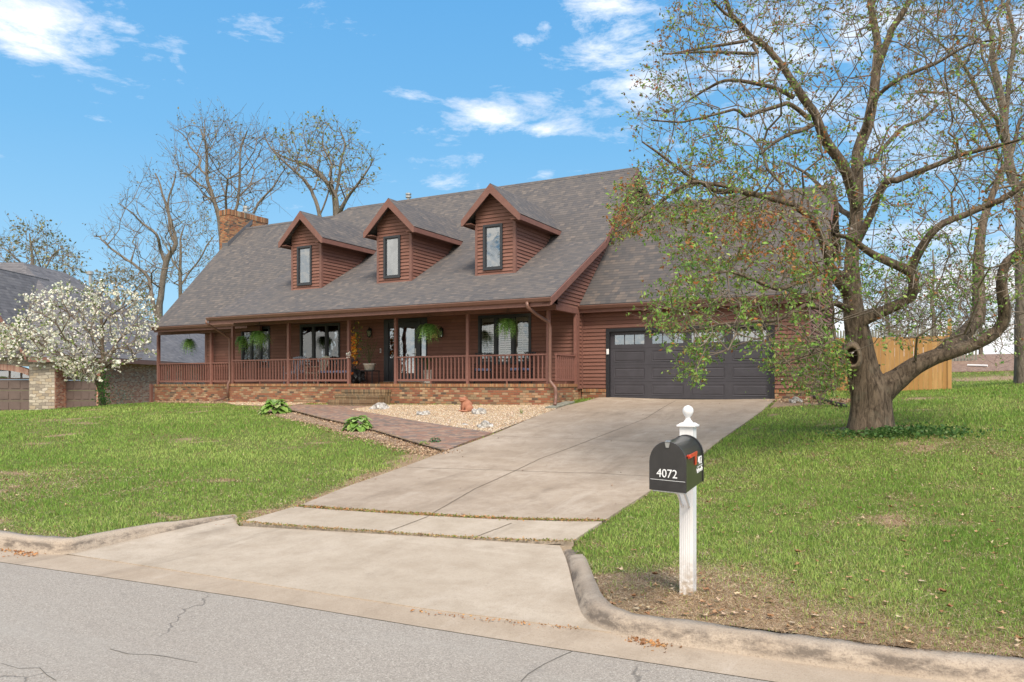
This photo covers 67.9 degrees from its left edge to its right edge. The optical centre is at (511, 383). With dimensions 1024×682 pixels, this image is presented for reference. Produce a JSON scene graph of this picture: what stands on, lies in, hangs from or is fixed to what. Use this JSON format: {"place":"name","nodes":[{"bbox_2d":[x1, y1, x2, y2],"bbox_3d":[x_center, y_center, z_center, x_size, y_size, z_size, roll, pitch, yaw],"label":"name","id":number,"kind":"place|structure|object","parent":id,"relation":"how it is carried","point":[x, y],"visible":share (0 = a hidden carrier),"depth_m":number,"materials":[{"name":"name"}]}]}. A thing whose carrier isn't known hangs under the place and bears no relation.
{"place":"outdoors","nodes":[
{"label":"outdoors","id":0,"kind":"place"},
{"bbox_2d":[68,518,610,632],"bbox_3d":[-1.479,1.903,8.252,6.305,0.210,2.952,0,0,28],"label":"driveway apron","id":1,"kind":"object","parent":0,"point":[525,582],"visible":0.86,"depth_m":7.79,"materials":[{"name":"concrete"}]},
{"bbox_2d":[351,369,365,383],"bbox_3d":[-5.550,-0.253,27.220,0.658,0.573,0.620,0,0,28],"label":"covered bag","id":2,"kind":"object","parent":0,"point":[355,377],"visible":0.85,"depth_m":27.04,"materials":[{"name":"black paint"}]},
{"bbox_2d":[0,562,769,681],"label":"road","id":3,"kind":"structure","parent":0,"point":[59,626],"depth_m":5.50,"materials":[{"name":"grey asphalt"}]},
{"bbox_2d":[112,649,192,661],"bbox_3d":[-2.511,1.897,5.301,0.781,0.001,0.050,0,0,18],"label":"road crack","id":4,"kind":"object","parent":3,"relation":"on","point":[152,654],"visible":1,"depth_m":5.31,"materials":[{"name":"grey asphalt"}]},
{"bbox_2d":[0,524,1023,681],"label":"gutter pan","id":5,"kind":"object","parent":3,"relation":"on","point":[603,643],"visible":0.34,"depth_m":5.91,"materials":[{"name":"concrete"}]},
{"bbox_2d":[0,548,45,557],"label":"gutter litter","id":6,"kind":"object","parent":5,"relation":"on","point":[24,553],"visible":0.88,"depth_m":8.49,"materials":[{"name":"brown plant"}]},
{"bbox_2d":[0,514,236,553],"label":"kerb","id":7,"kind":"structure","parent":5,"relation":"on","point":[39,544],"depth_m":8.76,"materials":[{"name":"concrete"}]},
{"bbox_2d":[410,609,577,628],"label":"gutter litter","id":8,"kind":"object","parent":5,"relation":"on","point":[524,622],"visible":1,"depth_m":6.04,"materials":[{"name":"brown plant"}]},
{"bbox_2d":[625,635,681,650],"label":"gutter litter","id":9,"kind":"object","parent":5,"relation":"on","point":[651,641],"visible":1,"depth_m":5.54,"materials":[{"name":"brown plant"}]},
{"bbox_2d":[563,548,1023,681],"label":"kerb","id":10,"kind":"structure","parent":5,"relation":"on","point":[597,608],"depth_m":5.24,"materials":[{"name":"concrete"}]},
{"bbox_2d":[521,651,571,680],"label":"road crack","id":11,"kind":"object","parent":3,"relation":"on","point":[543,664],"visible":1,"depth_m":5.11,"materials":[{"name":"grey asphalt"}]},
{"bbox_2d":[243,507,601,546],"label":"driveway","id":12,"kind":"structure","parent":0,"point":[474,527],"depth_m":9.46,"materials":[{"name":"concrete"}]},
{"bbox_2d":[238,520,575,541],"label":"apron joint litter","id":13,"kind":"object","parent":12,"relation":"on","point":[381,531],"visible":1,"depth_m":9.07,"materials":[{"name":"brown plant"}]},
{"bbox_2d":[291,504,606,521],"bbox_3d":[-0.950,1.705,10.025,4.384,0.058,0.149,0,0,18],"label":"driveway joint","id":14,"kind":"object","parent":12,"relation":"on","point":[462,516],"visible":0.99,"depth_m":9.90,"materials":[{"name":"brown plant"}]},
{"bbox_2d":[0,371,1023,656],"bbox_3d":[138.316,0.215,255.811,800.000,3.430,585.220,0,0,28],"label":"lawn ground","id":15,"kind":"structure","parent":0,"point":[244,513],"depth_m":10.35,"materials":[{"name":"green plant"}]},
{"bbox_2d":[0,210,91,284],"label":"leafless tree","id":16,"kind":"object","parent":15,"relation":"on","point":[55,254],"visible":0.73,"depth_m":59.33,"materials":[{"name":"plant"}]},
{"bbox_2d":[0,276,160,405],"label":"dogwood tree","id":17,"kind":"object","parent":15,"relation":"on","point":[77,364],"visible":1,"depth_m":30.15,"materials":[{"name":"white plant"}]},
{"bbox_2d":[92,362,113,405],"bbox_3d":[-16.726,0.394,31.145,0.833,3.506,0.739,0,0,42],"label":"ivy","id":18,"kind":"object","parent":17,"relation":"attached to","point":[103,390],"visible":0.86,"depth_m":31.18,"materials":[{"name":"green plant"}]},
{"bbox_2d":[0,262,204,410],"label":"neighbour house","id":19,"kind":"structure","parent":15,"relation":"on","point":[34,386],"depth_m":41.95,"materials":[{"name":"stone"}]},
{"bbox_2d":[0,370,28,410],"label":"garage door","id":20,"kind":"structure","parent":19,"relation":"in","point":[14,386],"depth_m":39.83,"materials":[{"name":"beige paint"}]},
{"bbox_2d":[66,371,95,407],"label":"garage door","id":21,"kind":"structure","parent":19,"relation":"in","point":[73,398],"depth_m":40.44,"materials":[{"name":"beige paint"}]},
{"bbox_2d":[83,257,157,318],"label":"leafless tree","id":22,"kind":"object","parent":15,"relation":"on","point":[115,282],"visible":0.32,"depth_m":72.67,"materials":[{"name":"grey plant"}]},
{"bbox_2d":[105,381,143,403],"bbox_3d":[-17.462,0.552,33.814,2.466,1.642,1.416,0,0,28],"label":"shrub","id":23,"kind":"object","parent":15,"relation":"on","point":[123,397],"visible":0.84,"depth_m":33.96,"materials":[{"name":"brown plant"}]},
{"bbox_2d":[82,155,204,321],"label":"leafless tree","id":24,"kind":"object","parent":15,"relation":"on","point":[170,225],"visible":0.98,"depth_m":61.85,"materials":[{"name":"grey plant"}]},
{"bbox_2d":[149,384,152,401],"bbox_3d":[-15.617,0.451,32.897,0.120,0.862,0.120,0,0,28],"label":"timber post","id":25,"kind":"object","parent":15,"relation":"on","point":[150,392],"visible":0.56,"depth_m":32.85,"materials":[{"name":"brown wood"}]},
{"bbox_2d":[148,199,218,297],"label":"leafless tree","id":26,"kind":"object","parent":15,"relation":"on","point":[180,274],"visible":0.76,"depth_m":73.85,"materials":[{"name":"grey plant"}]},
{"bbox_2d":[150,400,227,403],"bbox_3d":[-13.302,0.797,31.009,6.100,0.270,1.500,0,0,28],"label":"mulch bed","id":27,"kind":"object","parent":15,"relation":"on","point":[202,401],"visible":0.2,"depth_m":29.80,"materials":[{"name":"brown plant"}]},
{"bbox_2d":[155,98,305,249],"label":"leafless tree","id":28,"kind":"object","parent":15,"relation":"on","point":[212,197],"visible":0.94,"depth_m":44.72,"materials":[{"name":"grey plant"}]},
{"bbox_2d":[225,403,308,406],"bbox_3d":[-9.411,0.790,27.528,4.457,0.208,1.303,0,0,28],"label":"gravel strip","id":29,"kind":"object","parent":15,"relation":"on","point":[260,405],"visible":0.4,"depth_m":26.92,"materials":[{"name":"beige gravel"}]},
{"bbox_2d":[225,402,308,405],"bbox_3d":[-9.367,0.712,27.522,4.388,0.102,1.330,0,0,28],"label":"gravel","id":30,"kind":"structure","parent":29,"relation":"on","point":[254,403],"depth_m":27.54,"materials":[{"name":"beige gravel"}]},
{"bbox_2d":[258,106,385,216],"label":"leafless tree","id":31,"kind":"object","parent":15,"relation":"on","point":[332,191],"visible":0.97,"depth_m":44.48,"materials":[{"name":"grey plant"}]},
{"bbox_2d":[248,406,459,455],"bbox_3d":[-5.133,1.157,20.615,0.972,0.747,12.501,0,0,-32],"label":"mulch bed","id":32,"kind":"object","parent":15,"relation":"on","point":[305,418],"visible":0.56,"depth_m":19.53,"materials":[{"name":"brown plant"}]},
{"bbox_2d":[258,399,291,413],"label":"hosta","id":33,"kind":"object","parent":32,"relation":"on","point":[283,408],"visible":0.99,"depth_m":23.51,"materials":[{"name":"green plant"}]},
{"bbox_2d":[341,415,373,431],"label":"hosta","id":34,"kind":"object","parent":32,"relation":"on","point":[352,423],"visible":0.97,"depth_m":19.02,"materials":[{"name":"green plant"}]},
{"bbox_2d":[292,410,444,451],"bbox_3d":[-4.348,1.133,20.061,0.197,0.673,10.731,0,0,-34],"label":"walk edging","id":35,"kind":"object","parent":15,"relation":"on","point":[404,439],"visible":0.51,"depth_m":18.18,"materials":[{"name":"brick"}]},
{"bbox_2d":[290,404,491,450],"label":"brick walk","id":36,"kind":"structure","parent":15,"relation":"on","point":[451,437],"depth_m":19.12,"materials":[{"name":"brown brick"}]},
{"bbox_2d":[351,404,559,433],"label":"gravel","id":37,"kind":"structure","parent":15,"relation":"on","point":[452,415],"depth_m":21.27,"materials":[{"name":"beige gravel"}]},
{"bbox_2d":[369,402,389,408],"bbox_3d":[-4.097,0.710,23.560,0.634,0.260,0.414,0,0,28],"label":"rock","id":38,"kind":"object","parent":37,"relation":"on","point":[379,405],"visible":0.59,"depth_m":23.48,"materials":[{"name":"white stone"}]},
{"bbox_2d":[416,410,429,414],"bbox_3d":[-2.517,0.849,21.595,0.472,0.192,0.360,0,0,-1],"label":"rock","id":39,"kind":"object","parent":37,"relation":"on","point":[427,412],"visible":0.53,"depth_m":21.49,"materials":[{"name":"white stone"}]},
{"bbox_2d":[459,396,472,411],"bbox_3d":[-1.343,0.592,21.961,0.406,0.456,0.448,0,0,-19],"label":"statue","id":40,"kind":"object","parent":37,"relation":"on","point":[466,405],"visible":0.98,"depth_m":21.83,"materials":[{"name":"ceramic"}]},
{"bbox_2d":[471,408,485,413],"bbox_3d":[-0.929,0.784,21.268,0.406,0.239,0.362,0,0,-10],"label":"rock","id":41,"kind":"object","parent":37,"relation":"on","point":[479,411],"visible":0.55,"depth_m":21.15,"materials":[{"name":"white stone"}]},
{"bbox_2d":[477,420,492,427],"bbox_3d":[-0.672,1.015,18.715,0.427,0.238,0.301,0,0,28],"label":"rock","id":42,"kind":"object","parent":37,"relation":"on","point":[484,424],"visible":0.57,"depth_m":18.63,"materials":[{"name":"white stone"}]},
{"bbox_2d":[545,401,574,408],"bbox_3d":[1.419,0.620,22.347,0.318,0.190,1.344,0,0,30],"label":"splash block","id":43,"kind":"object","parent":37,"relation":"on","point":[561,404],"depth_m":22.23,"materials":[{"name":"concrete"}]},
{"bbox_2d":[151,167,841,405],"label":"house","id":44,"kind":"structure","parent":15,"relation":"on","point":[551,269],"depth_m":25.74,"materials":[{"name":"red wood"}]},
{"bbox_2d":[180,335,196,355],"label":"hanging fern","id":45,"kind":"object","parent":44,"relation":"hanging from","point":[189,343],"visible":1,"depth_m":32.32,"materials":[{"name":"green plant"}]},
{"bbox_2d":[235,329,251,353],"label":"hanging fern","id":46,"kind":"object","parent":44,"relation":"hanging from","point":[242,340],"visible":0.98,"depth_m":29.29,"materials":[{"name":"green plant"}]},
{"bbox_2d":[241,326,269,367],"bbox_3d":[-10.284,-1.470,30.826,1.601,1.660,0.350,0,0,28],"label":"window","id":47,"kind":"structure","parent":44,"relation":"in","point":[257,353],"depth_m":30.72,"materials":[{"name":"clear glass"}]},
{"bbox_2d":[247,322,273,349],"bbox_3d":[-9.386,-1.725,28.207,1.066,1.134,1.109,0,0,28],"label":"hanging fern","id":48,"kind":"object","parent":44,"relation":"hanging from","point":[257,336],"visible":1,"depth_m":28.06,"materials":[{"name":"green plant"}]},
{"bbox_2d":[284,356,306,383],"bbox_3d":[-8.211,-0.529,28.796,0.620,1.060,0.715,0,0,14],"label":"armchair","id":49,"kind":"object","parent":44,"relation":"on","point":[298,357],"visible":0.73,"depth_m":29.02,"materials":[{"name":"grey plastic"}]},
{"bbox_2d":[305,356,329,383],"bbox_3d":[-7.268,-0.529,28.455,0.715,1.060,0.620,0,0,-44],"label":"armchair","id":50,"kind":"object","parent":44,"relation":"on","point":[318,371],"visible":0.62,"depth_m":28.42,"materials":[{"name":"beige"}]},
{"bbox_2d":[300,323,339,366],"bbox_3d":[-7.284,-1.470,29.204,2.015,1.660,0.350,0,0,28],"label":"window","id":51,"kind":"structure","parent":44,"relation":"in","point":[323,339],"depth_m":29.12,"materials":[{"name":"clear glass"}]},
{"bbox_2d":[320,359,357,383],"bbox_3d":[-6.412,-0.450,28.082,1.300,0.900,0.605,0,0,28],"label":"porch bench","id":52,"kind":"object","parent":44,"relation":"on","point":[352,360],"visible":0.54,"depth_m":28.11,"materials":[{"name":"black paint"}]},
{"bbox_2d":[351,320,365,373],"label":"hanging flowers","id":53,"kind":"object","parent":44,"relation":"hanging from","point":[354,348],"visible":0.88,"depth_m":26.87,"materials":[{"name":"orange plant"}]},
{"bbox_2d":[359,370,378,383],"bbox_3d":[-5.052,-0.235,26.946,0.600,0.470,0.440,0,0,28],"label":"side table","id":54,"kind":"object","parent":44,"relation":"on","point":[366,375],"visible":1,"depth_m":26.91,"materials":[{"name":"black paint"}]},
{"bbox_2d":[356,327,384,369],"bbox_3d":[-5.031,-1.361,26.983,1.213,1.776,1.051,0,0,-31],"label":"potted plant","id":55,"kind":"object","parent":54,"relation":"on","point":[369,366],"visible":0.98,"depth_m":26.85,"materials":[{"name":"green plant"}]},
{"bbox_2d":[398,321,416,378],"bbox_3d":[-3.755,-1.157,27.130,0.943,2.095,0.182,0,0,28],"label":"front door","id":56,"kind":"structure","parent":44,"relation":"in","point":[407,346],"depth_m":27.13,"materials":[{"name":"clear glass"}]},
{"bbox_2d":[411,357,441,383],"bbox_3d":[-2.822,-0.460,25.377,1.186,0.918,1.094,0,0,12],"label":"potted palm","id":57,"kind":"object","parent":44,"relation":"on","point":[426,382],"visible":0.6,"depth_m":25.25,"materials":[{"name":"ceramic"}]},
{"bbox_2d":[414,319,443,345],"bbox_3d":[-2.721,-1.691,24.612,1.111,1.136,1.021,0,0,28],"label":"hanging fern","id":58,"kind":"object","parent":44,"relation":"hanging from","point":[428,330],"visible":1,"depth_m":24.41,"materials":[{"name":"green plant"}]},
{"bbox_2d":[474,353,491,383],"bbox_3d":[-0.953,-0.529,25.034,0.620,1.060,0.715,0,0,0],"label":"porch chair","id":59,"kind":"object","parent":44,"relation":"on","point":[483,368],"visible":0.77,"depth_m":24.71,"materials":[{"name":"black paint"}]},
{"bbox_2d":[478,313,530,364],"bbox_3d":[-0.186,-1.470,25.366,2.003,1.660,0.350,0,0,28],"label":"window","id":60,"kind":"structure","parent":44,"relation":"in","point":[488,342],"depth_m":25.36,"materials":[{"name":"clear glass"}]},
{"bbox_2d":[493,309,520,338],"bbox_3d":[-0.127,-1.772,23.206,0.986,1.094,0.982,0,0,28],"label":"hanging fern","id":61,"kind":"object","parent":44,"relation":"hanging from","point":[510,324],"visible":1,"depth_m":23.07,"materials":[{"name":"green plant"}]},
{"bbox_2d":[508,352,535,383],"bbox_3d":[0.315,-0.529,24.239,0.715,1.060,0.620,0,0,-39],"label":"porch chair","id":62,"kind":"object","parent":44,"relation":"on","point":[519,369],"visible":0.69,"depth_m":24.10,"materials":[{"name":"black paint"}]},
{"bbox_2d":[611,327,770,398],"bbox_3d":[5.321,-0.630,22.949,4.870,2.200,0.324,0,0,28],"label":"garage door","id":63,"kind":"structure","parent":44,"relation":"in","point":[638,362],"depth_m":22.93,"materials":[{"name":"grey paint"}]},
{"bbox_2d":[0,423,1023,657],"bbox_3d":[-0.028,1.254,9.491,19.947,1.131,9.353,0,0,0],"label":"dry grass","id":64,"kind":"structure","parent":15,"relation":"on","point":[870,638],"depth_m":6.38,"materials":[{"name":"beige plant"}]},
{"bbox_2d":[2,375,1023,646],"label":"fallen leaves","id":65,"kind":"object","parent":15,"relation":"on","point":[736,543],"visible":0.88,"depth_m":6.80,"materials":[{"name":"brown plant"}]},
{"bbox_2d":[649,405,703,595],"bbox_3d":[1.307,1.006,5.880,0.307,1.654,1.058,0,0,23],"label":"mailbox","id":66,"kind":"object","parent":15,"relation":"on","point":[676,464],"visible":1,"depth_m":5.85,"materials":[{"name":"paint"}]},
{"bbox_2d":[649,440,686,492],"bbox_3d":[1.124,0.590,5.462,0.313,0.362,0.080,0,0,36],"label":"mailbox door","id":67,"kind":"structure","parent":66,"relation":"in","point":[667,461],"depth_m":5.44,"materials":[{"name":"paint"}]},
{"bbox_2d":[770,399,846,408],"bbox_3d":[8.017,0.587,20.135,2.050,0.303,1.850,0,0,28],"label":"mulch bed","id":68,"kind":"object","parent":15,"relation":"on","point":[777,404],"visible":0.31,"depth_m":20.05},
{"bbox_2d":[789,396,801,402],"bbox_3d":[7.606,0.445,20.401,0.360,0.230,0.240,0,0,28],"label":"rock","id":69,"kind":"object","parent":68,"relation":"on","point":[794,399],"visible":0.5,"depth_m":20.34,"materials":[{"name":"grey stone"}]},
{"bbox_2d":[767,398,849,403],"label":"corner litter","id":70,"kind":"object","parent":15,"relation":"on","point":[786,400],"visible":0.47,"depth_m":20.43,"materials":[{"name":"brown plant"}]},
{"bbox_2d":[601,0,1023,434],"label":"ornamental tree","id":71,"kind":"object","parent":15,"relation":"on","point":[874,391],"visible":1,"depth_m":13.14,"materials":[{"name":"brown plant"}]},
{"bbox_2d":[745,319,889,406],"bbox_3d":[8.128,-0.293,19.870,2.748,2.844,2.890,0,0,-34],"label":"shrub","id":72,"kind":"object","parent":15,"relation":"on","point":[820,403],"visible":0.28,"depth_m":19.72,"materials":[{"name":"green plant"}]},
{"bbox_2d":[812,391,846,407],"bbox_3d":[9.261,0.385,22.691,0.722,0.430,7.946,0,0,19],"label":"drain pipe","id":73,"kind":"object","parent":15,"relation":"on","point":[832,403],"visible":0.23,"depth_m":19.60,"materials":[{"name":"grey"}]},
{"bbox_2d":[832,240,865,325],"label":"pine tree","id":74,"kind":"object","parent":15,"relation":"on","point":[837,289],"visible":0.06,"depth_m":48.48,"materials":[{"name":"plant"}]},
{"bbox_2d":[776,318,951,390],"bbox_3d":[11.995,-0.937,27.073,6.350,2.526,0.120,0,0,28],"label":"wooden fence","id":75,"kind":"object","parent":15,"relation":"on","point":[938,376],"visible":0.12,"depth_m":26.03,"materials":[{"name":"brown wood"}]},
{"bbox_2d":[834,267,941,337],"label":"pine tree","id":76,"kind":"object","parent":15,"relation":"on","point":[866,302],"visible":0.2,"depth_m":47.20,"materials":[{"name":"plant"}]},
{"bbox_2d":[832,326,976,360],"bbox_3d":[19.361,-1.590,39.592,8.400,2.580,0.070,0,0,28],"label":"white fence","id":77,"kind":"object","parent":15,"relation":"on","point":[972,357],"visible":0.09,"depth_m":38.61,"materials":[{"name":"wood"}]},
{"bbox_2d":[793,421,1017,441],"bbox_3d":[7.047,0.874,13.389,4.037,0.378,1.512,0,0,28],"label":"ivy","id":78,"kind":"object","parent":15,"relation":"on","point":[916,429],"visible":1,"depth_m":13.40,"materials":[{"name":"green plant"}]},
{"bbox_2d":[877,245,995,343],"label":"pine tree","id":79,"kind":"object","parent":15,"relation":"on","point":[934,288],"visible":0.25,"depth_m":43.51,"materials":[{"name":"plant"}]},
{"bbox_2d":[880,0,1023,383],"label":"tall tree","id":80,"kind":"object","parent":15,"relation":"on","point":[1018,377],"visible":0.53,"depth_m":24.40,"materials":[{"name":"grey plant"}]},
{"bbox_2d":[913,354,1013,371],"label":"leafy bank","id":81,"kind":"structure","parent":15,"relation":"on","point":[959,366],"depth_m":36.55,"materials":[{"name":"brown plant"}]},
{"bbox_2d":[930,250,1014,353],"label":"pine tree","id":82,"kind":"object","parent":81,"relation":"on","point":[987,286],"visible":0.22,"depth_m":44.87,"materials":[{"name":"plant"}]},
{"bbox_2d":[967,364,987,366],"bbox_3d":[21.972,-0.862,35.879,0.100,0.140,0.859,0,0,-39],"label":"pale pole","id":83,"kind":"object","parent":81,"relation":"on","point":[977,365],"visible":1,"depth_m":35.87,"materials":[{"name":"white plastic"}]},
{"bbox_2d":[0,0,1023,368],"label":"sky","id":84,"kind":"structure","parent":0,"point":[458,95],"materials":[{"name":"blue"}]},
{"bbox_2d":[301,397,775,521],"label":"driveway","id":85,"kind":"structure","parent":0,"point":[556,488],"depth_m":13.68,"materials":[{"name":"concrete"}]},
{"bbox_2d":[428,401,674,515],"bbox_3d":[1.686,1.116,16.265,0.517,1.240,13.756,0,0,26],"label":"driveway joint","id":86,"kind":"object","parent":85,"relation":"on","point":[534,461],"visible":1,"depth_m":13.69,"materials":[{"name":"grey concrete"}]}
]}

